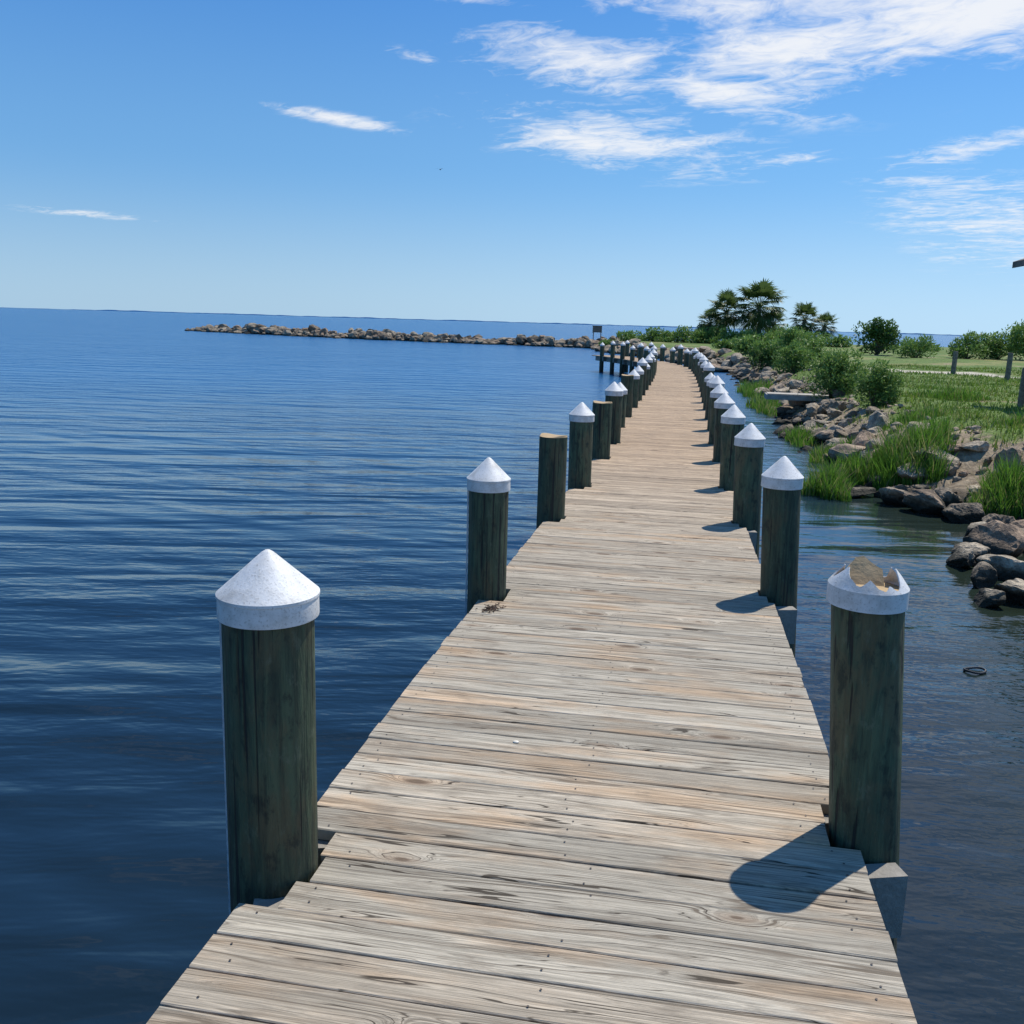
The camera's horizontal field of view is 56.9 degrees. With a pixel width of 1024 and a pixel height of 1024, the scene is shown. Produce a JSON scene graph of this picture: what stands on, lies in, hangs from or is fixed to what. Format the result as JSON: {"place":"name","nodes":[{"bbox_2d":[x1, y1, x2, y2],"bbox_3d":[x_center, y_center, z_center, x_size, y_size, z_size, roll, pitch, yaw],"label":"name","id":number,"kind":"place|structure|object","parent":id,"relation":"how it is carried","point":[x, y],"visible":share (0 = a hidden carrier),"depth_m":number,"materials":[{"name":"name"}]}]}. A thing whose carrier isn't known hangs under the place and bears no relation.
{"place":"outdoors","nodes":[
{"label":"outdoors","id":0,"kind":"place"},
{"bbox_2d":[0,307,962,335],"bbox_3d":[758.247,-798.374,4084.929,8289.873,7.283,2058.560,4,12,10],"label":"distant shoreline","id":1,"kind":"structure","parent":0,"point":[423,319],"depth_m":4989.48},
{"bbox_2d":[0,308,1023,1023],"bbox_3d":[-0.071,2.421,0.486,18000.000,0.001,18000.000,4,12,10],"label":"water","id":2,"kind":"structure","parent":0,"point":[164,476],"depth_m":8.50,"materials":[{"name":"blue liquid"}]},
{"bbox_2d":[215,549,319,914],"bbox_3d":[-0.734,1.512,2.960,0.290,2.869,0.290,4,12,10],"label":"dock piling","id":3,"kind":"object","parent":2,"relation":"in","point":[268,607],"visible":0.84,"depth_m":2.67,"materials":[{"name":"brown wood"}]},
{"bbox_2d":[146,355,916,1023],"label":"boardwalk pier","id":4,"kind":"structure","parent":3,"relation":"on","point":[630,827],"depth_m":3.12,"materials":[{"name":"brown wood"}]},
{"bbox_2d":[476,603,505,612],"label":"dried seaweed","id":5,"kind":"object","parent":4,"relation":"on","point":[491,608],"visible":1,"depth_m":5.41,"materials":[{"name":"brown plant"}]},
{"bbox_2d":[185,323,619,347],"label":"rock breakwater","id":6,"kind":"object","parent":2,"relation":"in","point":[312,330],"visible":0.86,"depth_m":109.37,"materials":[{"name":"grey stone"}]},
{"bbox_2d":[593,326,601,338],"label":"wooden sign","id":7,"kind":"object","parent":6,"relation":"on","point":[597,329],"visible":0.83,"depth_m":101.37,"materials":[{"name":"grey wood"}]},
{"bbox_2d":[465,457,510,615],"bbox_3d":[-0.173,1.018,5.846,0.262,2.734,0.262,4,12,10],"label":"dock piling","id":8,"kind":"object","parent":2,"relation":"in","point":[488,483],"visible":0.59,"depth_m":5.57,"materials":[{"name":"brown wood"}]},
{"bbox_2d":[536,433,567,528],"bbox_3d":[0.315,0.625,8.194,0.238,2.608,0.237,4,12,10],"label":"dock piling","id":9,"kind":"object","parent":2,"relation":"in","point":[552,465],"visible":0.38,"depth_m":7.92,"materials":[{"name":"grey wood"}]},
{"bbox_2d":[568,402,594,489],"bbox_3d":[0.674,0.238,9.812,0.269,2.749,0.262,4,12,10],"label":"dock piling","id":10,"kind":"object","parent":2,"relation":"in","point":[581,416],"visible":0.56,"depth_m":9.54,"materials":[{"name":"grey wood"}]},
{"bbox_2d":[592,401,611,459],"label":"dock piling","id":11,"kind":"object","parent":2,"relation":"in","point":[602,412],"visible":0.34,"depth_m":11.62,"materials":[{"name":"grey wood"}]},
{"bbox_2d":[599,342,604,371],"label":"dock piling","id":12,"kind":"object","parent":2,"relation":"in","point":[601,362],"visible":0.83,"depth_m":49.91,"materials":[{"name":"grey wood"}]},
{"bbox_2d":[609,341,615,373],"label":"dock piling","id":13,"kind":"object","parent":2,"relation":"in","point":[612,352],"visible":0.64,"depth_m":48.23,"materials":[{"name":"grey wood"}]},
{"bbox_2d":[605,382,623,444],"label":"dock piling","id":14,"kind":"object","parent":2,"relation":"in","point":[614,391],"visible":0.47,"depth_m":13.14,"materials":[{"name":"grey wood"}]},
{"bbox_2d":[619,342,625,375],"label":"dock piling","id":15,"kind":"object","parent":2,"relation":"in","point":[622,357],"visible":0.7,"depth_m":46.53,"materials":[{"name":"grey wood"}]},
{"bbox_2d":[618,382,627,427],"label":"dock piling","id":16,"kind":"object","parent":2,"relation":"in","point":[622,387],"visible":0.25,"depth_m":15.21,"materials":[{"name":"grey wood"}]},
{"bbox_2d":[624,340,629,372],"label":"dock piling","id":17,"kind":"object","parent":2,"relation":"in","point":[627,342],"visible":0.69,"depth_m":50.48,"materials":[{"name":"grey wood"}]},
{"bbox_2d":[621,374,633,417],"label":"dock piling","id":18,"kind":"object","parent":2,"relation":"in","point":[627,381],"visible":0.2,"depth_m":17.01,"materials":[{"name":"grey wood"}]},
{"bbox_2d":[629,346,634,372],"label":"dock piling","id":19,"kind":"object","parent":2,"relation":"in","point":[632,356],"visible":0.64,"depth_m":44.56,"materials":[{"name":"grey wood"}]},
{"bbox_2d":[628,369,639,407],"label":"dock piling","id":20,"kind":"object","parent":2,"relation":"in","point":[635,388],"visible":0.27,"depth_m":19.01,"materials":[{"name":"grey wood"}]},
{"bbox_2d":[635,366,643,400],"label":"dock piling","id":21,"kind":"object","parent":2,"relation":"in","point":[639,370],"visible":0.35,"depth_m":20.80,"materials":[{"name":"grey wood"}]},
{"bbox_2d":[638,343,643,360],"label":"dock piling","id":22,"kind":"object","parent":2,"relation":"in","point":[640,350],"visible":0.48,"depth_m":42.63,"materials":[{"name":"grey wood"}]},
{"bbox_2d":[637,358,647,395],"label":"dock piling","id":23,"kind":"object","parent":2,"relation":"in","point":[642,363],"visible":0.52,"depth_m":22.48,"materials":[{"name":"white wood"}]},
{"bbox_2d":[644,346,648,358],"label":"dock piling","id":24,"kind":"object","parent":2,"relation":"in","point":[646,348],"visible":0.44,"depth_m":40.94,"materials":[{"name":"grey wood"}]},
{"bbox_2d":[646,364,649,389],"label":"dock piling","id":25,"kind":"object","parent":2,"relation":"in","point":[647,377],"visible":0.18,"depth_m":24.43,"materials":[{"name":"grey wood"}]},
{"bbox_2d":[645,356,652,384],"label":"dock piling","id":26,"kind":"object","parent":2,"relation":"in","point":[649,359],"visible":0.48,"depth_m":26.34,"materials":[{"name":"grey wood"}]},
{"bbox_2d":[648,353,654,381],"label":"dock piling","id":27,"kind":"object","parent":2,"relation":"in","point":[651,355],"visible":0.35,"depth_m":28.07,"materials":[{"name":"grey wood"}]},
{"bbox_2d":[650,349,656,374],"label":"dock piling","id":28,"kind":"object","parent":2,"relation":"in","point":[653,352],"visible":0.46,"depth_m":31.75,"materials":[{"name":"white wood"}]},
{"bbox_2d":[660,344,664,360],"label":"dock piling","id":29,"kind":"object","parent":2,"relation":"in","point":[662,352],"visible":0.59,"depth_m":44.91,"materials":[{"name":"grey wood"}]},
{"bbox_2d":[670,347,675,362],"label":"dock piling","id":30,"kind":"object","parent":2,"relation":"in","point":[672,354],"visible":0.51,"depth_m":42.96,"materials":[{"name":"grey wood"}]},
{"bbox_2d":[677,344,683,364],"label":"dock piling","id":31,"kind":"object","parent":2,"relation":"in","point":[680,355],"visible":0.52,"depth_m":41.19,"materials":[{"name":"grey wood"}]},
{"bbox_2d":[683,349,689,366],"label":"dock piling","id":32,"kind":"object","parent":2,"relation":"in","point":[686,357],"visible":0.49,"depth_m":39.31,"materials":[{"name":"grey wood"}]},
{"bbox_2d":[688,349,692,368],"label":"dock piling","id":33,"kind":"object","parent":2,"relation":"in","point":[690,359],"visible":0.28,"depth_m":37.28,"materials":[{"name":"grey wood"}]},
{"bbox_2d":[692,356,694,373],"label":"dock piling","id":34,"kind":"object","parent":2,"relation":"in","point":[693,364],"visible":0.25,"depth_m":33.77,"materials":[{"name":"grey wood"}]},
{"bbox_2d":[691,348,698,370],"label":"dock piling","id":35,"kind":"object","parent":2,"relation":"in","point":[695,351],"visible":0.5,"depth_m":35.40,"materials":[{"name":"white wood"}]},
{"bbox_2d":[694,352,699,376],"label":"dock piling","id":36,"kind":"object","parent":2,"relation":"in","point":[697,354],"visible":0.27,"depth_m":31.84,"materials":[{"name":"grey wood"}]},
{"bbox_2d":[696,353,702,379],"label":"dock piling","id":37,"kind":"object","parent":2,"relation":"in","point":[700,355],"visible":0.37,"depth_m":29.84,"materials":[{"name":"grey wood"}]},
{"bbox_2d":[700,371,703,396],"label":"dock piling","id":38,"kind":"object","parent":2,"relation":"in","point":[701,384],"visible":0.11,"depth_m":22.57,"materials":[{"name":"grey wood"}]},
{"bbox_2d":[698,355,707,386],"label":"dock piling","id":39,"kind":"object","parent":2,"relation":"in","point":[703,358],"visible":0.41,"depth_m":26.34,"materials":[{"name":"white wood"}]},
{"bbox_2d":[699,360,707,391],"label":"dock piling","id":40,"kind":"object","parent":2,"relation":"in","point":[704,363],"visible":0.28,"depth_m":24.42,"materials":[{"name":"grey wood"}]},
{"bbox_2d":[701,362,714,402],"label":"dock piling","id":41,"kind":"object","parent":2,"relation":"in","point":[708,368],"visible":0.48,"depth_m":20.75,"materials":[{"name":"white wood"}]},
{"bbox_2d":[703,373,713,409],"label":"dock piling","id":42,"kind":"object","parent":2,"relation":"in","point":[708,377],"visible":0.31,"depth_m":19.03,"materials":[{"name":"grey wood"}]},
{"bbox_2d":[705,375,715,419],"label":"dock piling","id":43,"kind":"object","parent":2,"relation":"in","point":[707,396],"visible":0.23,"depth_m":17.05,"materials":[{"name":"grey wood"}]},
{"bbox_2d":[707,376,724,430],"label":"dock piling","id":44,"kind":"object","parent":2,"relation":"in","point":[716,381],"visible":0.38,"depth_m":15.14,"materials":[{"name":"grey wood"}]},
{"bbox_2d":[708,384,728,444],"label":"dock piling","id":45,"kind":"object","parent":2,"relation":"in","point":[718,391],"visible":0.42,"depth_m":13.34,"materials":[{"name":"grey wood"}]},
{"bbox_2d":[713,392,734,461],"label":"dock piling","id":46,"kind":"object","parent":2,"relation":"in","point":[724,403],"visible":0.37,"depth_m":11.60,"materials":[{"name":"grey wood"}]},
{"bbox_2d":[719,405,745,490],"bbox_3d":[2.265,0.255,9.936,0.313,2.759,0.250,4,12,10],"label":"dock piling","id":47,"kind":"object","parent":2,"relation":"in","point":[733,417],"visible":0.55,"depth_m":9.66,"materials":[{"name":"grey wood"}]},
{"bbox_2d":[732,423,765,560],"bbox_3d":[2.004,0.604,8.185,0.337,2.749,0.256,4,12,10],"label":"dock piling","id":48,"kind":"object","parent":2,"relation":"in","point":[749,441],"visible":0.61,"depth_m":7.93,"materials":[{"name":"grey wood"}]},
{"bbox_2d":[760,456,803,657],"bbox_3d":[1.678,1.019,6.018,0.373,2.769,0.252,4,12,10],"label":"dock piling","id":49,"kind":"object","parent":2,"relation":"in","point":[782,481],"visible":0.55,"depth_m":5.76,"materials":[{"name":"grey wood"}]},
{"bbox_2d":[826,556,909,956],"bbox_3d":[1.192,1.542,3.229,0.457,2.814,0.244,4,12,10],"label":"dock piling","id":50,"kind":"object","parent":2,"relation":"in","point":[867,600],"visible":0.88,"depth_m":2.98,"materials":[{"name":"brown wood"}]},
{"bbox_2d":[963,666,986,674],"bbox_3d":[3.474,1.187,7.085,0.172,0.023,0.131,-1,12,-12],"label":"floating rope ring","id":51,"kind":"object","parent":2,"relation":"on","point":[975,667],"visible":1,"depth_m":7.08,"materials":[{"name":"grey fabric"}]},
{"bbox_2d":[0,0,1023,335],"label":"sky","id":52,"kind":"structure","parent":0,"point":[603,162],"materials":[{"name":"blue"}]},
{"bbox_2d":[616,341,1023,502],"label":"ground","id":53,"kind":"structure","parent":0,"point":[968,458],"depth_m":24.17,"materials":[{"name":"green plant"}]},
{"bbox_2d":[695,306,721,338],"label":"palm tree","id":54,"kind":"object","parent":53,"relation":"on","point":[709,322],"visible":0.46,"depth_m":91.34,"materials":[{"name":"green plant"}]},
{"bbox_2d":[704,288,745,334],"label":"palm tree","id":55,"kind":"object","parent":53,"relation":"on","point":[730,302],"visible":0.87,"depth_m":89.22,"materials":[{"name":"green plant"}]},
{"bbox_2d":[735,377,775,399],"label":"tall grass clump","id":56,"kind":"object","parent":53,"relation":"on","point":[746,389],"visible":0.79,"depth_m":36.13,"materials":[{"name":"green plant"}]},
{"bbox_2d":[728,277,787,333],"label":"palm tree","id":57,"kind":"object","parent":53,"relation":"on","point":[756,320],"visible":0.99,"depth_m":86.07,"materials":[{"name":"green plant"}]},
{"bbox_2d":[745,391,781,416],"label":"tall grass clump","id":58,"kind":"object","parent":53,"relation":"on","point":[764,405],"visible":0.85,"depth_m":29.13,"materials":[{"name":"green plant"}]},
{"bbox_2d":[744,344,784,369],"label":"shrub","id":59,"kind":"object","parent":53,"relation":"on","point":[763,356],"visible":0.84,"depth_m":43.87,"materials":[{"name":"green plant"}]},
{"bbox_2d":[765,309,788,333],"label":"palm tree","id":60,"kind":"object","parent":53,"relation":"on","point":[779,317],"visible":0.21,"depth_m":91.65,"materials":[{"name":"green plant"}]},
{"bbox_2d":[773,324,811,358],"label":"shrub","id":61,"kind":"object","parent":53,"relation":"on","point":[789,336],"visible":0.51,"depth_m":46.49,"materials":[{"name":"green plant"}]},
{"bbox_2d":[771,338,818,374],"bbox_3d":[11.085,-6.054,36.899,1.831,1.520,1.633,8,13,27],"label":"shrub","id":62,"kind":"object","parent":53,"relation":"on","point":[795,360],"visible":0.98,"depth_m":36.79,"materials":[{"name":"green plant"}]},
{"bbox_2d":[764,392,828,400],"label":"concrete slab","id":63,"kind":"structure","parent":53,"relation":"on","point":[787,396],"depth_m":26.48,"materials":[{"name":"grey concrete"}]},
{"bbox_2d":[778,422,826,446],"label":"tall grass clump","id":64,"kind":"object","parent":53,"relation":"on","point":[799,437],"visible":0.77,"depth_m":21.22,"materials":[{"name":"green plant"}]},
{"bbox_2d":[786,301,822,333],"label":"palm tree","id":65,"kind":"object","parent":53,"relation":"on","point":[808,309],"visible":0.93,"depth_m":89.42,"materials":[{"name":"green plant"}]},
{"bbox_2d":[591,338,1023,607],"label":"shoreline rocks","id":66,"kind":"object","parent":53,"relation":"on","point":[990,547],"visible":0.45,"depth_m":14.43,"materials":[{"name":"grey stone"}]},
{"bbox_2d":[801,456,858,501],"bbox_3d":[4.877,-0.529,14.484,1.018,0.655,1.199,4,12,10],"label":"tall grass clump","id":67,"kind":"object","parent":66,"relation":"on","point":[826,483],"visible":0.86,"depth_m":14.39,"materials":[{"name":"green plant"}]},
{"bbox_2d":[595,322,1022,353],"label":"shrub thicket","id":68,"kind":"object","parent":53,"relation":"on","point":[739,342],"visible":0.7,"depth_m":86.61,"materials":[{"name":"green plant"}]},
{"bbox_2d":[800,336,828,359],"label":"shrub","id":69,"kind":"object","parent":53,"relation":"on","point":[813,344],"visible":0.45,"depth_m":48.82,"materials":[{"name":"green plant"}]},
{"bbox_2d":[811,311,838,336],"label":"palm tree","id":70,"kind":"object","parent":53,"relation":"on","point":[826,317],"visible":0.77,"depth_m":89.62,"materials":[{"name":"green plant"}]},
{"bbox_2d":[806,433,855,463],"bbox_3d":[6.353,-1.277,18.474,1.122,0.635,1.604,6,12,21],"label":"tall grass clump","id":71,"kind":"object","parent":53,"relation":"on","point":[815,454],"visible":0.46,"depth_m":18.23,"materials":[{"name":"green plant"}]},
{"bbox_2d":[797,347,867,400],"bbox_3d":[8.799,-3.716,25.635,1.826,1.622,1.965,10,14,35],"label":"shrub","id":72,"kind":"object","parent":53,"relation":"on","point":[835,370],"visible":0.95,"depth_m":25.37,"materials":[{"name":"green plant"}]},
{"bbox_2d":[851,316,901,354],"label":"mangrove bush","id":73,"kind":"object","parent":53,"relation":"on","point":[878,333],"visible":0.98,"depth_m":62.14,"materials":[{"name":"green plant"}]},
{"bbox_2d":[851,356,904,407],"bbox_3d":[8.415,-2.943,21.648,1.190,1.253,1.126,4,12,10],"label":"shrub","id":74,"kind":"object","parent":53,"relation":"on","point":[881,382],"visible":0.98,"depth_m":21.51,"materials":[{"name":"green plant"}]},
{"bbox_2d":[819,408,960,490],"bbox_3d":[6.182,-1.053,15.452,2.168,1.376,1.764,8,13,29],"label":"tall grass clump","id":75,"kind":"object","parent":53,"relation":"on","point":[888,460],"visible":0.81,"depth_m":15.10,"materials":[{"name":"green plant"}]},
{"bbox_2d":[888,334,938,357],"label":"shrub","id":76,"kind":"object","parent":53,"relation":"on","point":[911,350],"visible":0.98,"depth_m":57.64,"materials":[{"name":"green plant"}]},
{"bbox_2d":[881,404,958,428],"bbox_3d":[7.995,-1.873,18.689,1.292,0.730,1.124,4,12,10],"label":"tall grass clump","id":77,"kind":"object","parent":53,"relation":"on","point":[925,412],"visible":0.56,"depth_m":18.48,"materials":[{"name":"green plant"}]},
{"bbox_2d":[951,351,957,373],"bbox_3d":[16.382,-5.384,35.056,0.186,1.158,0.180,4,12,10],"label":"fence post","id":78,"kind":"object","parent":53,"relation":"on","point":[954,361],"visible":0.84,"depth_m":34.96,"materials":[{"name":"grey wood"}]},
{"bbox_2d":[912,385,996,401],"bbox_3d":[10.484,-2.870,22.481,1.637,0.461,1.476,-8,15,-40],"label":"tall grass clump","id":79,"kind":"object","parent":53,"relation":"on","point":[951,394],"visible":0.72,"depth_m":22.21,"materials":[{"name":"green plant"}]},
{"bbox_2d":[944,330,997,358],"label":"shrub","id":80,"kind":"object","parent":53,"relation":"on","point":[960,348],"visible":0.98,"depth_m":58.69,"materials":[{"name":"green plant"}]},
{"bbox_2d":[963,446,1023,519],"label":"tall grass clump","id":81,"kind":"object","parent":53,"relation":"on","point":[1001,491],"visible":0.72,"depth_m":13.18,"materials":[{"name":"green plant"}]},
{"bbox_2d":[973,325,1022,359],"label":"shrub","id":82,"kind":"object","parent":53,"relation":"on","point":[998,343],"visible":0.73,"depth_m":58.63,"materials":[{"name":"green plant"}]},
{"bbox_2d":[989,408,1023,426],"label":"tall grass clump","id":83,"kind":"object","parent":53,"relation":"on","point":[1014,419],"visible":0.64,"depth_m":16.26,"materials":[{"name":"green plant"}]},
{"bbox_2d":[1004,352,1013,379],"bbox_3d":[17.083,-4.868,32.541,0.186,1.228,0.180,4,12,10],"label":"fence post","id":84,"kind":"object","parent":53,"relation":"on","point":[1008,366],"visible":0.84,"depth_m":32.45,"materials":[{"name":"grey wood"}]},
{"bbox_2d":[1000,319,1023,359],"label":"shrub","id":85,"kind":"object","parent":53,"relation":"on","point":[1017,335],"visible":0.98,"depth_m":56.80,"materials":[{"name":"green plant"}]},
{"bbox_2d":[1012,258,1023,267],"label":"picnic pavilion","id":86,"kind":"structure","parent":53,"relation":"on","point":[1019,263],"depth_m":20.89,"materials":[{"name":"grey"}]},
{"bbox_2d":[1017,367,1023,406],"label":"fence post","id":87,"kind":"object","parent":53,"relation":"on","point":[1021,397],"visible":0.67,"depth_m":20.77,"materials":[{"name":"grey wood"}]}
]}

